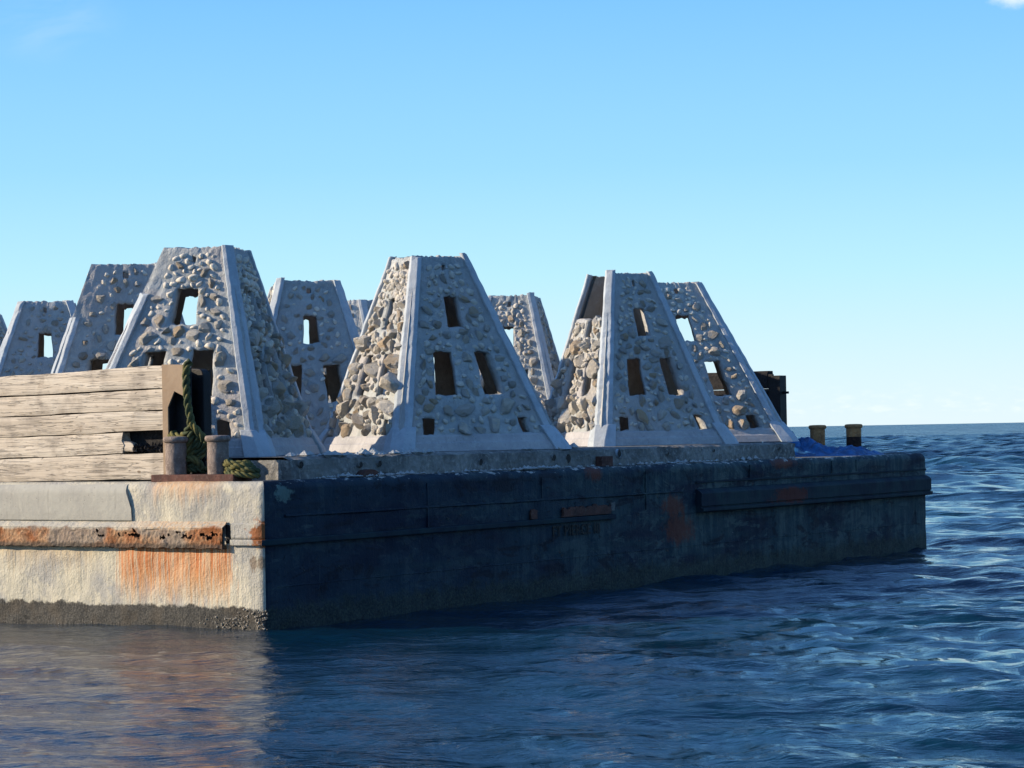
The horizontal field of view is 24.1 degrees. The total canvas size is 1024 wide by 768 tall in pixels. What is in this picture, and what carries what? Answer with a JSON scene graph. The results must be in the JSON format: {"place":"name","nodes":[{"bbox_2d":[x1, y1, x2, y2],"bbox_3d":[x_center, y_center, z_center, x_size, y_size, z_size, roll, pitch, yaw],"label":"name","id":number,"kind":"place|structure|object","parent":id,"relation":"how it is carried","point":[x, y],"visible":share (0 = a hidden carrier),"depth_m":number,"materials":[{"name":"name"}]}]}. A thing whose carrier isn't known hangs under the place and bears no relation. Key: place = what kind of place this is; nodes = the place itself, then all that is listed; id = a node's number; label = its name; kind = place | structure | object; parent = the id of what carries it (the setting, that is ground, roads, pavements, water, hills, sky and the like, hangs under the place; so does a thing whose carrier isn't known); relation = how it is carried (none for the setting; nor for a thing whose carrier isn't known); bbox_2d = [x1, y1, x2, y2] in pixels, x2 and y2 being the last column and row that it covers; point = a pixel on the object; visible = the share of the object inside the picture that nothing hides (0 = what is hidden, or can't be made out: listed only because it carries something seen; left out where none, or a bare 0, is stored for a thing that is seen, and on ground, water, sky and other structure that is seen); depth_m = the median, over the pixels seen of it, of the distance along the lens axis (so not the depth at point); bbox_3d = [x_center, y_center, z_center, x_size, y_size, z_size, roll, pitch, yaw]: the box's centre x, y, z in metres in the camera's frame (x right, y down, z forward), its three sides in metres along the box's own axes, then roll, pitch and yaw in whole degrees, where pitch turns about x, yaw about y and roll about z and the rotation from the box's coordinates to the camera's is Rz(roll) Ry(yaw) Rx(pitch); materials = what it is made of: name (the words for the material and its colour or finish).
{"place":"outdoors","nodes":[
{"label":"outdoors","id":0,"kind":"place"},
{"bbox_2d":[0,422,1023,767],"bbox_3d":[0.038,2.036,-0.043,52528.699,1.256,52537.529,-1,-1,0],"label":"water","id":1,"kind":"structure","parent":0,"point":[912,658],"depth_m":20.60,"materials":[{"name":"blue liquid"}]},
{"bbox_2d":[0,365,932,629],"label":"barge","id":2,"kind":"object","parent":1,"relation":"on","point":[112,512],"visible":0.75,"depth_m":27.90,"materials":[{"name":"paint"}]},
{"bbox_2d":[0,314,6,346],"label":"reef pyramid","id":3,"kind":"object","parent":2,"relation":"on","point":[3,329],"visible":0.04,"depth_m":43.32,"materials":[{"name":"concrete"}]},
{"bbox_2d":[0,300,75,376],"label":"reef pyramid","id":4,"kind":"object","parent":2,"relation":"on","point":[31,324],"visible":0.4,"depth_m":39.50,"materials":[{"name":"concrete"}]},
{"bbox_2d":[51,262,184,373],"bbox_3d":[-5.257,-0.330,32.715,2.753,2.634,2.753,-1,-1,-5],"label":"reef pyramid","id":5,"kind":"object","parent":2,"relation":"on","point":[110,293],"visible":0.38,"depth_m":32.05,"materials":[{"name":"concrete"}]},
{"bbox_2d":[167,358,207,473],"bbox_3d":[-3.659,0.364,26.896,0.257,1.304,0.672,0,-2,-45],"label":"mooring rope","id":6,"kind":"object","parent":2,"relation":"hanging from","point":[196,451],"visible":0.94,"depth_m":26.72,"materials":[{"name":"green fabric"}]},
{"bbox_2d":[105,245,325,456],"bbox_3d":[-3.918,-0.387,29.545,2.693,2.576,2.693,-1,-1,11],"label":"reef pyramid","id":7,"kind":"object","parent":2,"relation":"on","point":[231,339],"visible":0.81,"depth_m":28.91,"materials":[{"name":"concrete"}]},
{"bbox_2d":[222,459,260,478],"bbox_3d":[-2.959,0.925,26.230,0.507,0.224,0.309,-2,-1,34],"label":"coiled rope","id":8,"kind":"object","parent":2,"relation":"on","point":[244,468],"visible":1,"depth_m":26.10,"materials":[{"name":"green fabric"}]},
{"bbox_2d":[267,277,358,436],"bbox_3d":[-3.096,-0.286,36.214,2.553,2.604,2.553,-1,-1,-11],"label":"reef pyramid","id":9,"kind":"object","parent":2,"relation":"on","point":[322,307],"visible":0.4,"depth_m":35.61,"materials":[{"name":"concrete"}]},
{"bbox_2d":[323,299,389,402],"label":"reef pyramid","id":10,"kind":"object","parent":2,"relation":"on","point":[359,308],"visible":0.01,"depth_m":41.22,"materials":[{"name":"concrete"}]},
{"bbox_2d":[319,253,571,452],"bbox_3d":[-0.988,-0.417,31.695,2.653,2.610,2.653,0,-1,-29],"label":"reef pyramid","id":11,"kind":"object","parent":2,"relation":"on","point":[423,312],"visible":1,"depth_m":31.07,"materials":[{"name":"concrete"}]},
{"bbox_2d":[475,292,559,408],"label":"reef pyramid","id":12,"kind":"object","parent":2,"relation":"on","point":[523,317],"visible":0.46,"depth_m":40.64,"materials":[{"name":"concrete"}]},
{"bbox_2d":[545,270,738,446],"bbox_3d":[1.763,-0.382,35.794,2.413,2.601,2.413,-1,-1,-25],"label":"reef pyramid","id":13,"kind":"object","parent":2,"relation":"on","point":[625,343],"visible":0.99,"depth_m":35.19,"materials":[{"name":"concrete"}]},
{"bbox_2d":[658,282,798,441],"bbox_3d":[3.054,-0.369,39.284,2.793,2.663,2.794,-1,-1,-4],"label":"reef pyramid","id":14,"kind":"object","parent":2,"relation":"on","point":[746,410],"visible":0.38,"depth_m":38.44,"materials":[{"name":"concrete"}]},
{"bbox_2d":[771,432,882,456],"bbox_3d":[4.761,0.942,39.333,2.542,0.495,2.336,-2,-1,34],"label":"tarpaulin","id":15,"kind":"object","parent":2,"relation":"on","point":[807,446],"visible":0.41,"depth_m":38.83,"materials":[{"name":"blue plastic"}]},
{"bbox_2d":[0,0,1023,426],"label":"sky","id":16,"kind":"structure","parent":0,"point":[842,181],"materials":[{"name":"blue"}]},
{"bbox_2d":[285,442,794,478],"bbox_3d":[0.828,0.939,31.506,0.644,0.348,11.599,-2,-1,34],"label":"rubble","id":17,"kind":"object","parent":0,"point":[373,451],"visible":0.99,"depth_m":28.45,"materials":[{"name":"stone"}]}
]}

